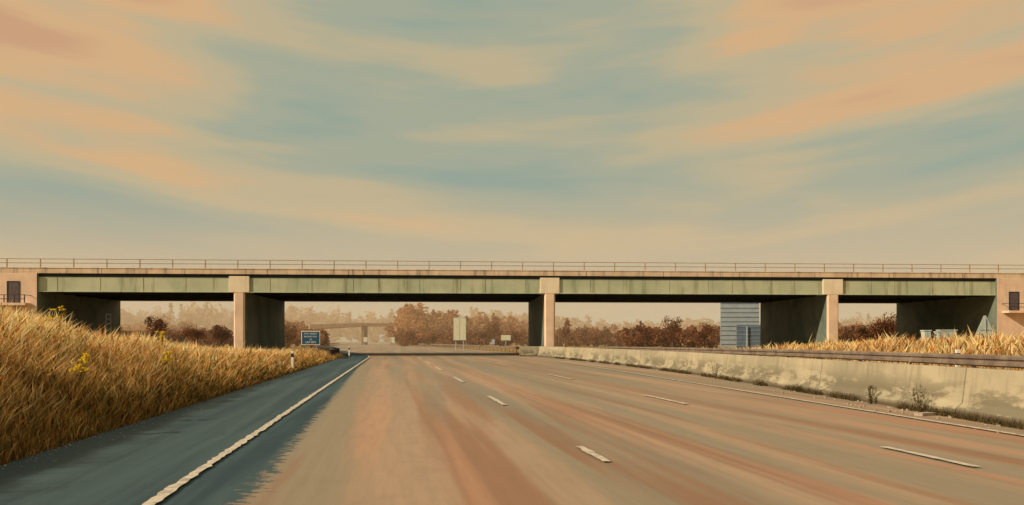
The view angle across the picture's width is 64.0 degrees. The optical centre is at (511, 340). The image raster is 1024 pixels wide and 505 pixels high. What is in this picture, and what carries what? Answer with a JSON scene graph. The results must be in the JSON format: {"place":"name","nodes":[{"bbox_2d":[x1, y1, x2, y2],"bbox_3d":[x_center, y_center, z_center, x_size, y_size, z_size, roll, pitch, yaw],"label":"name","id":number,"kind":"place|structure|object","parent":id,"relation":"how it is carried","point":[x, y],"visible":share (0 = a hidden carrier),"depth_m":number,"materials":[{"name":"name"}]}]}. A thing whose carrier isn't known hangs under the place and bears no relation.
{"place":"outdoors","nodes":[
{"label":"outdoors","id":0,"kind":"place"},
{"bbox_2d":[0,297,343,464],"bbox_3d":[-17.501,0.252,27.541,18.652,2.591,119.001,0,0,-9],"label":"verge bank","id":1,"kind":"structure","parent":0,"point":[81,432],"depth_m":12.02,"materials":[{"name":"brown plant"}]},
{"bbox_2d":[44,306,65,328],"bbox_3d":[-11.948,-0.390,21.472,0.493,1.047,0.368,0,0,0],"label":"ragwort plant","id":2,"kind":"object","parent":1,"relation":"on","point":[58,316],"visible":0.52,"depth_m":21.44,"materials":[{"name":"yellow plant"}]},
{"bbox_2d":[69,353,90,386],"bbox_3d":[-7.608,0.643,14.494,0.364,0.850,0.458,0,0,0],"label":"ragwort plant","id":3,"kind":"object","parent":1,"relation":"on","point":[81,366],"visible":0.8,"depth_m":14.42,"materials":[{"name":"yellow plant"}]},
{"bbox_2d":[155,331,167,345],"bbox_3d":[-11.557,0.180,27.041,0.392,0.999,0.441,0,0,0],"label":"ragwort plant","id":4,"kind":"object","parent":1,"relation":"on","point":[162,336],"visible":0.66,"depth_m":26.94,"materials":[{"name":"yellow plant"}]},
{"bbox_2d":[160,351,175,369],"bbox_3d":[-8.637,0.659,20.539,0.297,0.807,0.394,0,0,18],"label":"ragwort plant","id":5,"kind":"object","parent":1,"relation":"on","point":[167,361],"visible":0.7,"depth_m":20.56,"materials":[{"name":"yellow plant"}]},
{"bbox_2d":[291,351,293,367],"bbox_3d":[-10.450,1.025,39.000,0.124,1.050,0.084,0,0,0],"label":"verge marker post","id":6,"kind":"object","parent":1,"relation":"on","point":[292,358],"visible":0.83,"depth_m":38.96,"materials":[{"name":"white paint"}]},
{"bbox_2d":[0,343,367,504],"bbox_3d":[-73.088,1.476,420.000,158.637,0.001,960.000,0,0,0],"label":"hard shoulder","id":7,"kind":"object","parent":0,"point":[139,465],"visible":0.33,"depth_m":11.02},
{"bbox_2d":[201,341,736,353],"bbox_3d":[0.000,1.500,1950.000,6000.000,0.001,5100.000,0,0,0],"label":"ground","id":8,"kind":"structure","parent":0,"point":[308,348],"depth_m":182.57,"materials":[{"name":"brown soil"}]},
{"bbox_2d":[106,314,111,334],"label":"access gate","id":9,"kind":"structure","parent":8,"relation":"on","point":[108,323],"depth_m":75.51,"materials":[{"name":"metal"}]},
{"bbox_2d":[144,315,168,340],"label":"autumn tree","id":10,"kind":"object","parent":8,"relation":"on","point":[159,323],"visible":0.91,"depth_m":124.97,"materials":[{"name":"brown plant"}]},
{"bbox_2d":[178,324,207,345],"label":"autumn tree","id":11,"kind":"object","parent":8,"relation":"on","point":[190,332],"visible":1,"depth_m":129.31,"materials":[{"name":"brown plant"}]},
{"bbox_2d":[210,325,232,345],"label":"autumn tree","id":12,"kind":"object","parent":8,"relation":"on","point":[219,331],"visible":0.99,"depth_m":133.51,"materials":[{"name":"brown plant"}]},
{"bbox_2d":[285,323,296,348],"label":"autumn tree","id":13,"kind":"object","parent":8,"relation":"on","point":[290,332],"visible":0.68,"depth_m":149.93,"materials":[{"name":"brown plant"}]},
{"bbox_2d":[301,331,319,350],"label":"blue motorway sign","id":14,"kind":"object","parent":8,"relation":"on","point":[310,337],"visible":1,"depth_m":103.95,"materials":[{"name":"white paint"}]},
{"bbox_2d":[318,345,339,355],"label":"guardrail","id":15,"kind":"object","parent":8,"relation":"on","point":[332,351],"visible":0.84,"depth_m":100.79,"materials":[{"name":"metal"}]},
{"bbox_2d":[310,323,397,344],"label":"distant overbridge","id":16,"kind":"object","parent":8,"relation":"on","point":[364,329],"visible":0.47,"depth_m":300.00,"materials":[{"name":"concrete"}]},
{"bbox_2d":[391,343,519,352],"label":"guardrail","id":17,"kind":"object","parent":8,"relation":"on","point":[497,347],"visible":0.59,"depth_m":136.68,"materials":[{"name":"metal"}]},
{"bbox_2d":[453,318,465,349],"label":"panel sign","id":18,"kind":"object","parent":8,"relation":"on","point":[459,329],"visible":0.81,"depth_m":130.00,"materials":[{"name":"metal"}]},
{"bbox_2d":[484,317,501,345],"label":"autumn tree","id":19,"kind":"object","parent":8,"relation":"on","point":[494,326],"visible":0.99,"depth_m":189.94,"materials":[{"name":"brown plant"}]},
{"bbox_2d":[120,302,879,345],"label":"distant woodland","id":20,"kind":"object","parent":8,"relation":"on","point":[411,317],"visible":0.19,"depth_m":284.40,"materials":[{"name":"brown plant"}]},
{"bbox_2d":[501,335,510,339],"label":"road sign","id":21,"kind":"object","parent":8,"relation":"on","point":[505,337],"visible":0.93,"depth_m":128.00,"materials":[{"name":"metal"}]},
{"bbox_2d":[120,321,895,347],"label":"hedgerow scrub","id":22,"kind":"object","parent":8,"relation":"on","point":[623,337],"visible":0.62,"depth_m":177.44,"materials":[{"name":"brown plant"}]},
{"bbox_2d":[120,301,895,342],"bbox_3d":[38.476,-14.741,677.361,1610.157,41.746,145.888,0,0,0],"label":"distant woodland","id":23,"kind":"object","parent":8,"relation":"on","point":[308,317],"visible":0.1,"depth_m":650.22,"materials":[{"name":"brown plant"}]},
{"bbox_2d":[0,258,1023,350],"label":"road bridge","id":24,"kind":"structure","parent":8,"relation":"on","point":[799,308],"depth_m":80.96,"materials":[{"name":"concrete"}]},
{"bbox_2d":[7,281,1018,309],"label":"service doors","id":25,"kind":"structure","parent":24,"relation":"in","point":[13,287],"depth_m":75.84,"materials":[{"name":"paint"}]},
{"bbox_2d":[559,318,572,346],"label":"autumn tree","id":26,"kind":"object","parent":8,"relation":"on","point":[566,331],"visible":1,"depth_m":179.69,"materials":[{"name":"brown plant"}]},
{"bbox_2d":[155,342,1023,504],"bbox_3d":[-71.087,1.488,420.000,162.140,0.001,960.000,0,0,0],"label":"motorway carriageway","id":27,"kind":"structure","parent":8,"relation":"on","point":[381,425],"depth_m":11.64,"materials":[{"name":"asphalt"}]},
{"bbox_2d":[0,369,1001,468],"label":"roadside gravel","id":28,"kind":"structure","parent":27,"relation":"on","point":[916,413],"depth_m":16.25,"materials":[{"name":"gravel"}]},
{"bbox_2d":[142,343,1023,504],"bbox_3d":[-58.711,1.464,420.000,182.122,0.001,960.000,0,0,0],"label":"lane markings","id":29,"kind":"object","parent":27,"relation":"on","point":[163,494],"visible":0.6,"depth_m":11.45,"materials":[{"name":"paint"}]},
{"bbox_2d":[520,346,1023,424],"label":"concrete median barrier","id":30,"kind":"object","parent":27,"relation":"on","point":[998,393],"visible":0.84,"depth_m":20.47,"materials":[{"name":"beige concrete"}]},
{"bbox_2d":[591,347,1023,368],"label":"guardrail","id":31,"kind":"object","parent":30,"relation":"on","point":[1001,361],"visible":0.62,"depth_m":26.12,"materials":[{"name":"metal"}]},
{"bbox_2d":[554,356,1023,429],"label":"concrete barrier","id":32,"kind":"object","parent":27,"relation":"on","point":[983,419],"visible":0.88,"depth_m":17.99,"materials":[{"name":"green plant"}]},
{"bbox_2d":[635,325,654,346],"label":"autumn tree","id":33,"kind":"object","parent":8,"relation":"on","point":[646,336],"visible":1,"depth_m":144.89,"materials":[{"name":"brown plant"}]},
{"bbox_2d":[660,316,686,346],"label":"autumn tree","id":34,"kind":"object","parent":8,"relation":"on","point":[672,334],"visible":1,"depth_m":139.73,"materials":[{"name":"brown plant"}]},
{"bbox_2d":[694,321,717,347],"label":"autumn tree","id":35,"kind":"object","parent":8,"relation":"on","point":[704,333],"visible":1,"depth_m":137.66,"materials":[{"name":"brown plant"}]},
{"bbox_2d":[710,360,719,378],"bbox_3d":[7.891,1.131,32.069,0.460,0.822,0.349,0,0,22],"label":"roadside weed","id":36,"kind":"object","parent":8,"relation":"on","point":[715,377],"visible":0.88,"depth_m":32.03,"materials":[{"name":"brown plant"}]},
{"bbox_2d":[720,303,758,347],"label":"motorway direction sign","id":37,"kind":"object","parent":8,"relation":"on","point":[733,316],"visible":0.47,"depth_m":112.00,"materials":[{"name":"metal"}]},
{"bbox_2d":[737,325,759,348],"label":"information sign","id":38,"kind":"object","parent":8,"relation":"on","point":[748,336],"visible":0.62,"depth_m":108.50,"materials":[{"name":"metal"}]},
{"bbox_2d":[850,325,871,342],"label":"autumn tree","id":39,"kind":"object","parent":8,"relation":"on","point":[860,332],"visible":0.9,"depth_m":119.32,"materials":[{"name":"brown plant"}]},
{"bbox_2d":[866,385,876,403],"bbox_3d":[8.451,1.291,19.262,0.271,0.517,0.251,0,0,39],"label":"roadside weed","id":40,"kind":"object","parent":8,"relation":"on","point":[870,394],"visible":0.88,"depth_m":19.27,"materials":[{"name":"brown plant"}]},
{"bbox_2d":[864,312,895,339],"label":"autumn tree","id":41,"kind":"object","parent":8,"relation":"on","point":[888,325],"visible":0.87,"depth_m":111.37,"materials":[{"name":"brown plant"}]},
{"bbox_2d":[909,384,926,411],"bbox_3d":[8.460,1.216,16.965,0.271,0.739,0.430,0,0,-9],"label":"roadside weed","id":42,"kind":"object","parent":8,"relation":"on","point":[919,406],"visible":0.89,"depth_m":17.00,"materials":[{"name":"brown plant"}]},
{"bbox_2d":[920,330,931,340],"bbox_3d":[30.200,0.410,59.750,0.580,2.380,0.580,0,0,0],"label":"roadside cabinet","id":43,"kind":"object","parent":8,"relation":"on","point":[927,333],"visible":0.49,"depth_m":59.50,"materials":[{"name":"metal"}]},
{"bbox_2d":[933,331,942,339],"bbox_3d":[31.100,0.460,59.750,0.430,2.280,0.580,0,0,0],"label":"roadside cabinet","id":44,"kind":"object","parent":8,"relation":"on","point":[937,334],"visible":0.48,"depth_m":59.64,"materials":[{"name":"metal"}]},
{"bbox_2d":[936,330,957,338],"bbox_3d":[32.500,0.385,61.250,1.330,2.430,0.580,0,0,0],"label":"roadside cabinet","id":45,"kind":"object","parent":8,"relation":"on","point":[948,332],"visible":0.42,"depth_m":61.00,"materials":[{"name":"metal"}]},
{"bbox_2d":[976,316,993,339],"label":"triangular warning sign","id":46,"kind":"object","parent":8,"relation":"on","point":[984,326],"visible":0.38,"depth_m":66.50,"materials":[{"name":"metal"}]},
{"bbox_2d":[0,0,1023,340],"label":"sky","id":47,"kind":"structure","parent":0,"point":[367,134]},
{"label":"verge bank","id":48,"kind":"structure","parent":0,"visible":0},
{"bbox_2d":[706,325,1023,370],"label":"verge grass","id":49,"kind":"structure","parent":48,"relation":"on","point":[993,344],"depth_m":28.84,"materials":[{"name":"beige plant"}]},
{"bbox_2d":[955,350,960,366],"bbox_3d":[12.514,0.850,23.000,0.124,1.200,0.084,0,0,0],"label":"verge marker post","id":50,"kind":"object","parent":48,"relation":"on","point":[957,351],"visible":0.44,"depth_m":22.96,"materials":[{"name":"white paint"}]}
]}

